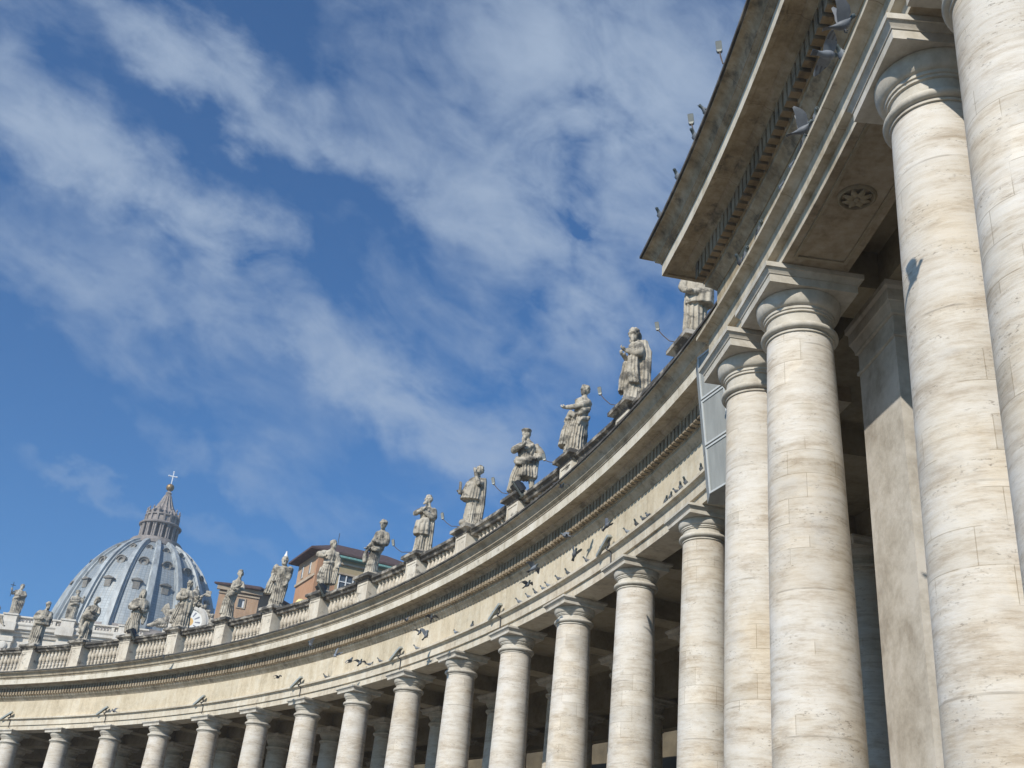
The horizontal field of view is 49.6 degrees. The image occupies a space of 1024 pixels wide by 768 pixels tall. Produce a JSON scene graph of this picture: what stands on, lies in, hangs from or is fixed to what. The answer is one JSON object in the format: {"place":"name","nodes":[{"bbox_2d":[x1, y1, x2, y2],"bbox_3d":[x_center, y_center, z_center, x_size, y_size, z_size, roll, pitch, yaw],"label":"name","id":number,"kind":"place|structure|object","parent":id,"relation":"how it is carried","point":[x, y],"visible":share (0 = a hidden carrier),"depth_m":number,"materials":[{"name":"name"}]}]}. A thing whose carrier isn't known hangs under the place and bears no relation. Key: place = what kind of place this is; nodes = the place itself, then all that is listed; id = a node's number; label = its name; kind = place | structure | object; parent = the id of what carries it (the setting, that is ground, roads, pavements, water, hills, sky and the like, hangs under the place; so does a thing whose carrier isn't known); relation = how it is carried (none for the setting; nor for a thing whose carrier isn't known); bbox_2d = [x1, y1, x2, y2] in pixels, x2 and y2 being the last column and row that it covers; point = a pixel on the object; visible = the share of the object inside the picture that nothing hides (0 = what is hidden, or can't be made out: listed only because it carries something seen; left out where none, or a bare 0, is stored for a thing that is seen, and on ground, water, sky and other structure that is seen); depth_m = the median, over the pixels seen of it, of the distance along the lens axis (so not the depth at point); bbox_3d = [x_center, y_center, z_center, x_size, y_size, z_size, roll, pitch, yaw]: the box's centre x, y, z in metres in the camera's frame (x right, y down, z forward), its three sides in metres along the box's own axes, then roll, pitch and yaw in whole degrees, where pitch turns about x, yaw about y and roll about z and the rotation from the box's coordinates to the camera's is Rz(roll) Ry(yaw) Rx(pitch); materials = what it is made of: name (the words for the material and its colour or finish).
{"place":"outdoors","nodes":[
{"label":"outdoors","id":0,"kind":"place"},
{"bbox_2d":[214,581,289,635],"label":"palace wing","id":1,"kind":"structure","parent":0,"point":[251,599],"depth_m":188.21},
{"bbox_2d":[236,597,245,608],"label":"window","id":2,"kind":"structure","parent":1,"relation":"in","point":[241,602],"depth_m":187.83,"materials":[{"name":"glass"}]},
{"bbox_2d":[288,533,401,623],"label":"palace","id":3,"kind":"structure","parent":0,"point":[308,562],"depth_m":176.17,"materials":[{"name":"orange paint"}]},
{"bbox_2d":[300,565,304,579],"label":"window","id":4,"kind":"structure","parent":3,"relation":"in","point":[303,567],"depth_m":178.71,"materials":[{"name":"paint"}]},
{"bbox_2d":[308,559,312,574],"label":"window","id":5,"kind":"structure","parent":3,"relation":"in","point":[310,566],"depth_m":176.19,"materials":[{"name":"paint"}]},
{"bbox_2d":[0,0,745,616],"label":"sky","id":6,"kind":"structure","parent":0,"point":[317,266],"materials":[{"name":"blue"}]},
{"bbox_2d":[520,580,532,588],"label":"pigeon","id":7,"kind":"object","parent":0,"point":[526,583],"visible":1,"depth_m":37.86,"materials":[{"name":"grey"}]},
{"bbox_2d":[526,561,539,573],"bbox_3d":[0.715,6.277,37.778,0.488,0.201,0.694,-32,-61,22],"label":"pigeon","id":8,"kind":"object","parent":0,"point":[532,565],"visible":1,"depth_m":37.74,"materials":[{"name":"grey"}]},
{"bbox_2d":[553,482,569,487],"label":"pigeon","id":9,"kind":"object","parent":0,"point":[562,485],"visible":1,"depth_m":37.08,"materials":[{"name":"grey"}]},
{"bbox_2d":[561,532,573,537],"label":"pigeon","id":10,"kind":"object","parent":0,"point":[565,534],"visible":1,"depth_m":35.60,"materials":[{"name":"grey"}]},
{"bbox_2d":[571,546,581,560],"bbox_3d":[2.021,5.252,34.626,0.333,0.501,0.377,2,-29,6],"label":"pigeon","id":11,"kind":"object","parent":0,"point":[575,552],"visible":1,"depth_m":34.53,"materials":[{"name":"grey"}]},
{"bbox_2d":[602,518,612,531],"bbox_3d":[2.804,4.109,32.463,0.270,0.421,0.414,39,-59,2],"label":"pigeon","id":12,"kind":"object","parent":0,"point":[607,524],"visible":1,"depth_m":32.36,"materials":[{"name":"grey"}]},
{"bbox_2d":[687,113,693,129],"bbox_3d":[4.270,-6.083,25.982,0.162,1.332,0.873,7,-28,-2],"label":"rod lamp","id":13,"kind":"object","parent":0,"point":[691,119],"visible":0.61,"depth_m":26.41,"materials":[{"name":"metal"}]},
{"bbox_2d":[715,40,723,63],"bbox_3d":[4.586,-7.247,24.264,0.161,1.282,0.679,5,-28,0],"label":"rod lamp","id":14,"kind":"object","parent":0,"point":[718,44],"visible":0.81,"depth_m":24.60,"materials":[{"name":"metal"}]},
{"bbox_2d":[786,106,812,136],"bbox_3d":[4.061,-3.688,15.659,0.416,0.423,0.272,-11,-15,17],"label":"pigeon","id":15,"kind":"object","parent":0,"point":[802,122],"visible":1,"depth_m":15.58,"materials":[{"name":"grey"}]},
{"bbox_2d":[810,30,837,75],"bbox_3d":[3.890,-4.096,13.752,0.416,0.171,0.592,7,-57,-14],"label":"pigeon","id":16,"kind":"object","parent":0,"point":[827,54],"visible":1,"depth_m":13.73,"materials":[{"name":"grey"}]},
{"bbox_2d":[822,0,856,32],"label":"pigeon","id":17,"kind":"object","parent":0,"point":[842,16],"visible":1,"depth_m":13.08,"materials":[{"name":"grey"}]},
{"bbox_3d":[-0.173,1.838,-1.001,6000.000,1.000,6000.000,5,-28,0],"label":"ground","id":18,"kind":"structure","parent":0,"visible":0},
{"bbox_2d":[0,471,214,670],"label":"basilica","id":19,"kind":"structure","parent":18,"relation":"on","point":[157,562],"depth_m":317.58,"materials":[{"name":"stone"}]},
{"bbox_2d":[8,583,26,613],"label":"statue","id":20,"kind":"object","parent":19,"relation":"on","point":[18,599],"visible":1,"depth_m":213.56,"materials":[{"name":"stone"}]},
{"bbox_2d":[65,590,85,619],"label":"statue","id":21,"kind":"object","parent":19,"relation":"on","point":[73,606],"visible":1,"depth_m":213.87,"materials":[{"name":"stone"}]},
{"bbox_2d":[146,603,170,627],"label":"angel statue","id":22,"kind":"object","parent":19,"relation":"on","point":[163,621],"visible":0.85,"depth_m":213.04,"materials":[{"name":"stone"}]},
{"bbox_2d":[0,301,889,767],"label":"colonnade","id":23,"kind":"object","parent":18,"relation":"on","point":[622,653],"visible":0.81,"depth_m":45.93,"materials":[{"name":"stone"}]},
{"bbox_2d":[0,607,4,625],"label":"statue","id":24,"kind":"object","parent":23,"relation":"on","point":[1,620],"visible":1,"depth_m":78.52,"materials":[{"name":"stone"}]},
{"bbox_2d":[0,711,12,727],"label":"floodlight","id":25,"kind":"object","parent":23,"relation":"attached to","point":[7,715],"visible":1,"depth_m":73.06,"materials":[{"name":"grey metal"}]},
{"bbox_2d":[28,601,52,645],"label":"statue","id":26,"kind":"object","parent":23,"relation":"on","point":[43,619],"visible":0.97,"depth_m":76.04,"materials":[{"name":"stone"}]},
{"bbox_2d":[76,596,100,641],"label":"statue","id":27,"kind":"object","parent":23,"relation":"on","point":[90,615],"visible":0.93,"depth_m":73.88,"materials":[{"name":"stone"}]},
{"bbox_2d":[96,706,108,722],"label":"floodlight","id":28,"kind":"object","parent":23,"relation":"attached to","point":[103,709],"visible":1,"depth_m":68.80,"materials":[{"name":"grey metal"}]},
{"bbox_2d":[126,628,136,639],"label":"spotlight","id":29,"kind":"object","parent":23,"relation":"on","point":[133,631],"visible":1,"depth_m":70.30,"materials":[{"name":"metal"}]},
{"bbox_2d":[124,589,149,635],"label":"statue","id":30,"kind":"object","parent":23,"relation":"on","point":[139,607],"visible":0.88,"depth_m":71.69,"materials":[{"name":"stone"}]},
{"bbox_2d":[169,580,202,627],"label":"statue","id":31,"kind":"object","parent":23,"relation":"on","point":[188,598],"visible":0.94,"depth_m":69.05,"materials":[{"name":"stone"}]},
{"bbox_2d":[193,695,205,713],"bbox_3d":[-17.979,18.409,63.583,0.931,1.042,0.253,-19,-37,37],"label":"floodlight","id":32,"kind":"object","parent":23,"relation":"attached to","point":[202,697],"visible":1,"depth_m":63.55,"materials":[{"name":"grey metal"}]},
{"bbox_2d":[219,569,244,618],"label":"statue","id":33,"kind":"object","parent":23,"relation":"on","point":[232,593],"visible":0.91,"depth_m":66.25,"materials":[{"name":"stone"}]},
{"bbox_2d":[264,556,293,605],"bbox_3d":[-13.407,11.386,63.614,1.436,3.236,0.947,11,-29,-10],"label":"statue","id":34,"kind":"object","parent":23,"relation":"on","point":[276,587],"visible":0.89,"depth_m":63.35,"materials":[{"name":"stone"}]},
{"bbox_2d":[290,676,302,696],"bbox_3d":[-11.212,15.748,57.528,0.253,1.042,0.931,27,-35,-34],"label":"floodlight","id":35,"kind":"object","parent":23,"relation":"attached to","point":[298,680],"visible":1,"depth_m":57.47,"materials":[{"name":"grey metal"}]},
{"bbox_2d":[308,638,314,647],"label":"pigeon","id":36,"kind":"object","parent":23,"relation":"on","point":[310,642],"visible":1,"depth_m":54.92,"materials":[{"name":"grey"}]},
{"bbox_2d":[315,583,326,596],"bbox_3d":[-10.230,11.040,59.040,0.678,0.740,0.800,19,-31,-24],"label":"spotlight","id":37,"kind":"object","parent":23,"relation":"on","point":[322,587],"visible":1,"depth_m":58.84,"materials":[{"name":"metal"}]},
{"bbox_2d":[315,539,341,591],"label":"statue","id":38,"kind":"object","parent":23,"relation":"on","point":[327,574],"visible":0.84,"depth_m":60.32,"materials":[{"name":"stone"}]},
{"bbox_2d":[352,659,366,665],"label":"pigeon","id":39,"kind":"object","parent":23,"relation":"on","point":[359,661],"visible":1,"depth_m":50.11,"materials":[{"name":"grey"}]},
{"bbox_2d":[362,519,389,573],"bbox_3d":[-7.005,8.433,57.072,1.136,3.214,1.135,-10,-32,27],"label":"statue","id":40,"kind":"object","parent":23,"relation":"on","point":[378,544],"visible":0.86,"depth_m":56.83,"materials":[{"name":"stone"}]},
{"bbox_2d":[389,646,402,669],"bbox_3d":[-5.321,12.614,50.752,0.252,1.042,0.931,22,-33,-28],"label":"floodlight","id":41,"kind":"object","parent":23,"relation":"attached to","point":[397,651],"visible":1,"depth_m":50.67,"materials":[{"name":"grey metal"}]},
{"bbox_2d":[391,539,409,552],"bbox_3d":[-5.392,8.011,54.780,0.156,1.276,2.340,24,-33,-30],"label":"rod lamp","id":42,"kind":"object","parent":23,"relation":"on","point":[393,542],"visible":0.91,"depth_m":55.60,"materials":[{"name":"metal"}]},
{"bbox_2d":[411,494,436,551],"bbox_3d":[-4.273,6.836,53.687,1.192,3.227,1.032,7,-29,-4],"label":"statue","id":43,"kind":"object","parent":23,"relation":"on","point":[423,530],"visible":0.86,"depth_m":53.35,"materials":[{"name":"stone"}]},
{"bbox_2d":[420,628,428,639],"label":"pigeon","id":44,"kind":"object","parent":23,"relation":"on","point":[425,632],"visible":1,"depth_m":45.42,"materials":[{"name":"grey"}]},
{"bbox_2d":[424,613,438,621],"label":"pigeon","id":45,"kind":"object","parent":23,"relation":"on","point":[431,616],"visible":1,"depth_m":45.48,"materials":[{"name":"grey"}]},
{"bbox_2d":[441,512,457,526],"bbox_3d":[-2.750,6.282,51.255,0.159,1.377,2.336,21,-32,-27],"label":"rod lamp","id":46,"kind":"object","parent":23,"relation":"on","point":[442,515],"visible":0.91,"depth_m":52.11,"materials":[{"name":"metal"}]},
{"bbox_2d":[457,465,486,524],"bbox_3d":[-1.853,5.105,50.087,1.350,3.240,1.006,6,-28,-1],"label":"statue","id":47,"kind":"object","parent":23,"relation":"on","point":[472,493],"visible":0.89,"depth_m":49.78,"materials":[{"name":"stone"}]},
{"bbox_2d":[488,603,502,628],"bbox_3d":[-0.659,9.254,43.775,0.252,1.042,0.931,18,-31,-22],"label":"floodlight","id":48,"kind":"object","parent":23,"relation":"attached to","point":[496,610],"visible":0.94,"depth_m":43.69,"materials":[{"name":"grey metal"}]},
{"bbox_2d":[491,477,507,493],"bbox_3d":[-0.359,4.398,47.625,0.162,1.609,2.329,19,-31,-24],"label":"rod lamp","id":49,"kind":"object","parent":23,"relation":"on","point":[493,480],"visible":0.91,"depth_m":48.59,"materials":[{"name":"metal"}]},
{"bbox_2d":[510,480,525,498],"bbox_3d":[0.200,4.361,44.969,0.678,0.740,0.800,12,-29,-11],"label":"spotlight","id":50,"kind":"object","parent":23,"relation":"on","point":[518,486],"visible":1,"depth_m":44.76,"materials":[{"name":"metal"}]},
{"bbox_2d":[506,428,544,493],"bbox_3d":[0.598,3.313,46.307,1.374,3.174,1.071,-6,-30,20],"label":"statue","id":51,"kind":"object","parent":23,"relation":"on","point":[528,458],"visible":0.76,"depth_m":46.15,"materials":[{"name":"stone"}]},
{"bbox_2d":[542,453,551,462],"bbox_3d":[1.721,2.799,43.691,0.164,1.002,2.345,17,-31,-21],"label":"rod lamp","id":52,"kind":"object","parent":23,"relation":"on","point":[543,456],"visible":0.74,"depth_m":44.58,"materials":[{"name":"metal"}]},
{"bbox_2d":[558,384,591,451],"bbox_3d":[2.438,1.410,42.562,1.219,3.236,0.967,3,-29,4],"label":"statue","id":53,"kind":"object","parent":23,"relation":"on","point":[574,432],"visible":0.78,"depth_m":42.21,"materials":[{"name":"stone"}]},
{"bbox_2d":[596,534,611,562],"bbox_3d":[3.035,5.556,36.343,0.253,1.042,0.931,14,-30,-16],"label":"floodlight","id":54,"kind":"object","parent":23,"relation":"attached to","point":[605,544],"visible":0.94,"depth_m":36.28,"materials":[{"name":"grey metal"}]},
{"bbox_2d":[597,387,614,404],"bbox_3d":[3.600,0.466,39.982,0.166,1.860,2.320,15,-30,-18],"label":"rod lamp","id":55,"kind":"object","parent":23,"relation":"on","point":[599,390],"visible":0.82,"depth_m":41.03,"materials":[{"name":"metal"}]},
{"bbox_2d":[618,327,651,396],"bbox_3d":[4.292,-0.550,38.556,1.137,3.165,1.050,2,-29,6],"label":"statue","id":56,"kind":"object","parent":23,"relation":"on","point":[635,378],"visible":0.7,"depth_m":38.26,"materials":[{"name":"stone"}]},
{"bbox_2d":[655,322,673,341],"bbox_3d":[5.101,-1.670,36.031,0.166,2.080,2.311,12,-29,-11],"label":"rod lamp","id":57,"kind":"object","parent":23,"relation":"on","point":[657,327],"visible":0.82,"depth_m":37.18,"materials":[{"name":"metal"}]},
{"bbox_2d":[678,280,713,331],"bbox_3d":[5.695,-2.656,34.543,1.066,3.252,1.025,17,-30,-20],"label":"statue","id":58,"kind":"object","parent":23,"relation":"on","point":[698,301],"visible":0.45,"depth_m":34.19,"materials":[{"name":"stone"}]},
{"bbox_2d":[696,349,725,504],"bbox_3d":[5.134,0.800,26.170,1.032,3.671,2.391,21,-32,-26],"label":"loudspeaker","id":59,"kind":"object","parent":23,"relation":"attached to","point":[712,409],"visible":0.41,"depth_m":26.04,"materials":[{"name":"grey metal"}]},
{"bbox_2d":[639,0,1023,767],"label":"portico","id":60,"kind":"structure","parent":23,"relation":"on","point":[879,270],"depth_m":18.32,"materials":[{"name":"stone"}]},
{"bbox_2d":[655,207,660,217],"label":"pigeon","id":61,"kind":"object","parent":60,"relation":"on","point":[658,211],"visible":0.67,"depth_m":25.81,"materials":[{"name":"grey"}]},
{"bbox_2d":[673,168,678,179],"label":"pigeon","id":62,"kind":"object","parent":60,"relation":"on","point":[676,173],"visible":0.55,"depth_m":24.56,"materials":[{"name":"grey"}]},
{"bbox_2d":[689,128,695,139],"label":"pigeon","id":63,"kind":"object","parent":60,"relation":"on","point":[693,132],"visible":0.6,"depth_m":23.38,"materials":[{"name":"grey"}]},
{"bbox_2d":[697,104,706,113],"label":"pigeon","id":64,"kind":"object","parent":60,"relation":"on","point":[701,107],"visible":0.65,"depth_m":22.71,"materials":[{"name":"grey"}]},
{"bbox_2d":[734,253,742,265],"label":"pigeon","id":65,"kind":"object","parent":60,"relation":"on","point":[738,258],"visible":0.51,"depth_m":22.52,"materials":[{"name":"grey"}]},
{"bbox_2d":[741,245,748,262],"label":"pigeon","id":66,"kind":"object","parent":60,"relation":"on","point":[746,250],"visible":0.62,"depth_m":22.27,"materials":[{"name":"grey"}]},
{"bbox_2d":[754,219,762,239],"bbox_3d":[4.842,-2.966,21.641,0.164,0.294,0.520,3,-29,5],"label":"pigeon","id":67,"kind":"object","parent":60,"relation":"on","point":[759,225],"visible":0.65,"depth_m":21.51,"materials":[{"name":"grey"}]},
{"bbox_2d":[778,179,784,189],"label":"pigeon","id":68,"kind":"object","parent":60,"relation":"on","point":[780,186],"visible":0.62,"depth_m":20.30,"materials":[{"name":"grey"}]},
{"bbox_2d":[788,158,795,169],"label":"pigeon","id":69,"kind":"object","parent":60,"relation":"on","point":[791,165],"visible":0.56,"depth_m":19.77,"materials":[{"name":"grey"}]},
{"bbox_2d":[798,132,807,152],"bbox_3d":[5.112,-4.182,19.360,0.164,0.294,0.520,2,-29,7],"label":"pigeon","id":70,"kind":"object","parent":60,"relation":"on","point":[803,140],"visible":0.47,"depth_m":19.25,"materials":[{"name":"grey"}]},
{"bbox_2d":[809,106,818,129],"bbox_3d":[5.160,-4.461,18.839,0.164,0.294,0.520,2,-29,7],"label":"pigeon","id":71,"kind":"object","parent":60,"relation":"on","point":[816,109],"visible":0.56,"depth_m":18.71,"materials":[{"name":"grey"}]},
{"bbox_2d":[836,44,844,59],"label":"pigeon","id":72,"kind":"object","parent":60,"relation":"on","point":[840,50],"visible":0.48,"depth_m":17.44,"materials":[{"name":"grey"}]},
{"bbox_2d":[414,730,676,767],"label":"wall","id":73,"kind":"structure","parent":18,"relation":"on","point":[599,756],"depth_m":66.98,"materials":[{"name":"paint"}]}
]}

